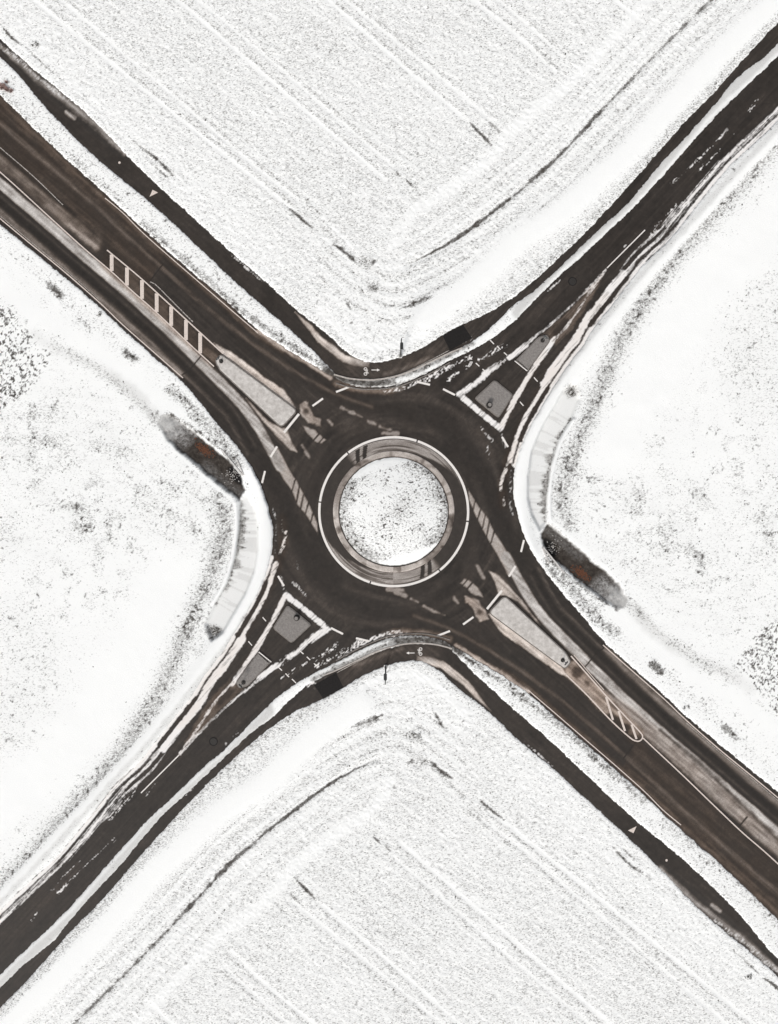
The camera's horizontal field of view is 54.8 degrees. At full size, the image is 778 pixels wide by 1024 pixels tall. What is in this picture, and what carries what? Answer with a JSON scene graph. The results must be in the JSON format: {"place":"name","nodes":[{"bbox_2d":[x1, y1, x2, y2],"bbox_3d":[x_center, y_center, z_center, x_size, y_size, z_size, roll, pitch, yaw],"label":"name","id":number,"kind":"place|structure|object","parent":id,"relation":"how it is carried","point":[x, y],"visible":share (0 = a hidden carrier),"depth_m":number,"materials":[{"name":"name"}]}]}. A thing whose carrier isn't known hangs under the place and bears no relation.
{"place":"outdoors","nodes":[
{"label":"outdoors","id":0,"kind":"place"},
{"bbox_2d":[236,652,270,687],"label":"traffic island","id":1,"kind":"structure","parent":0,"point":[259,663],"depth_m":89.84,"materials":[{"name":"paint"}]},
{"bbox_2d":[215,354,295,425],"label":"traffic island","id":2,"kind":"structure","parent":0,"point":[276,408],"depth_m":89.83,"materials":[{"name":"white snow"}]},
{"bbox_2d":[273,606,310,642],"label":"traffic island","id":3,"kind":"structure","parent":0,"point":[288,627],"depth_m":89.84,"materials":[{"name":"grey concrete"}]},
{"bbox_2d":[294,615,299,620],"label":"bollard","id":4,"kind":"object","parent":3,"relation":"on","point":[296,617],"visible":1,"depth_m":89.22,"materials":[{"name":"metal"}]},
{"bbox_2d":[0,0,777,1023],"bbox_3d":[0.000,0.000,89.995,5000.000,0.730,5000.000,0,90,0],"label":"ground","id":5,"kind":"structure","parent":0,"point":[302,228],"depth_m":89.91,"materials":[{"name":"white snow"}]},
{"bbox_2d":[0,80,7,89],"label":"dwarf shrub","id":6,"kind":"object","parent":5,"relation":"on","point":[1,87],"visible":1,"depth_m":89.72,"materials":[{"name":"plant"}]},
{"bbox_2d":[1,85,12,92],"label":"dwarf shrub","id":7,"kind":"object","parent":5,"relation":"on","point":[6,88],"visible":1,"depth_m":89.75,"materials":[{"name":"plant"}]},
{"bbox_2d":[221,450,243,475],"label":"culvert headwall","id":8,"kind":"object","parent":5,"relation":"on","point":[242,473],"visible":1,"depth_m":89.80,"materials":[{"name":"concrete"}]},
{"bbox_2d":[384,665,386,684],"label":"street lamp","id":9,"kind":"object","parent":5,"relation":"on","point":[385,674],"visible":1,"depth_m":80.42,"materials":[{"name":"metal"}]},
{"bbox_2d":[0,23,777,378],"bbox_3d":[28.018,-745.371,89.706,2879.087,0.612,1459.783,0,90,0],"label":"cycle path","id":10,"kind":"structure","parent":5,"relation":"on","point":[86,131],"depth_m":90.00,"materials":[{"name":"black asphalt"}]},
{"bbox_2d":[0,644,777,1007],"bbox_3d":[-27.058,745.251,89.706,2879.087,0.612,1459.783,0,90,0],"label":"cycle path","id":11,"kind":"structure","parent":5,"relation":"on","point":[698,890],"depth_m":90.00,"materials":[{"name":"black asphalt"}]},
{"bbox_2d":[0,2,777,1023],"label":"soil clods","id":12,"kind":"object","parent":5,"relation":"on","point":[422,640],"visible":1,"depth_m":89.90,"materials":[{"name":"brown soil"}]},
{"bbox_2d":[194,438,590,584],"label":"fallen leaves","id":13,"kind":"object","parent":5,"relation":"on","point":[581,572],"visible":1,"depth_m":90.30,"materials":[{"name":"brown plant"}]},
{"bbox_2d":[224,464,561,556],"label":"stones","id":14,"kind":"object","parent":5,"relation":"on","point":[542,546],"visible":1,"depth_m":90.29,"materials":[{"name":"stone"}]},
{"bbox_2d":[399,338,402,357],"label":"street lamp","id":15,"kind":"object","parent":5,"relation":"on","point":[401,348],"visible":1,"depth_m":80.44,"materials":[{"name":"metal"}]},
{"bbox_2d":[542,547,564,572],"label":"culvert headwall","id":16,"kind":"object","parent":5,"relation":"on","point":[543,549],"visible":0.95,"depth_m":89.80,"materials":[{"name":"concrete"}]},
{"bbox_2d":[0,57,777,973],"bbox_3d":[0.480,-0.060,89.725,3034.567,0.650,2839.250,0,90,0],"label":"road","id":17,"kind":"structure","parent":0,"point":[188,327],"depth_m":90.00,"materials":[{"name":"black asphalt"}]},
{"bbox_2d":[209,737,217,745],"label":"manhole cover","id":18,"kind":"object","parent":17,"relation":"on","point":[213,741],"visible":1,"depth_m":89.98,"materials":[{"name":"metal"}]},
{"bbox_2d":[568,277,576,285],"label":"manhole cover","id":19,"kind":"object","parent":17,"relation":"on","point":[572,281],"visible":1,"depth_m":89.98,"materials":[{"name":"metal"}]},
{"bbox_2d":[321,439,466,584],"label":"central island","id":20,"kind":"structure","parent":0,"point":[393,511],"depth_m":89.82,"materials":[{"name":"grass"},{"name":"snow"}]},
{"bbox_2d":[475,380,512,416],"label":"traffic island","id":21,"kind":"structure","parent":0,"point":[497,395],"depth_m":89.84,"materials":[{"name":"grey concrete"}]},
{"bbox_2d":[486,402,491,407],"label":"bollard","id":22,"kind":"object","parent":21,"relation":"on","point":[488,404],"visible":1,"depth_m":89.22,"materials":[{"name":"metal"}]},
{"bbox_2d":[490,597,570,668],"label":"traffic island","id":23,"kind":"structure","parent":0,"point":[509,614],"depth_m":89.83,"materials":[{"name":"white snow"}]},
{"bbox_2d":[515,335,549,370],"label":"traffic island","id":24,"kind":"structure","parent":0,"point":[526,359],"depth_m":89.84,"materials":[{"name":"paint"}]}
]}

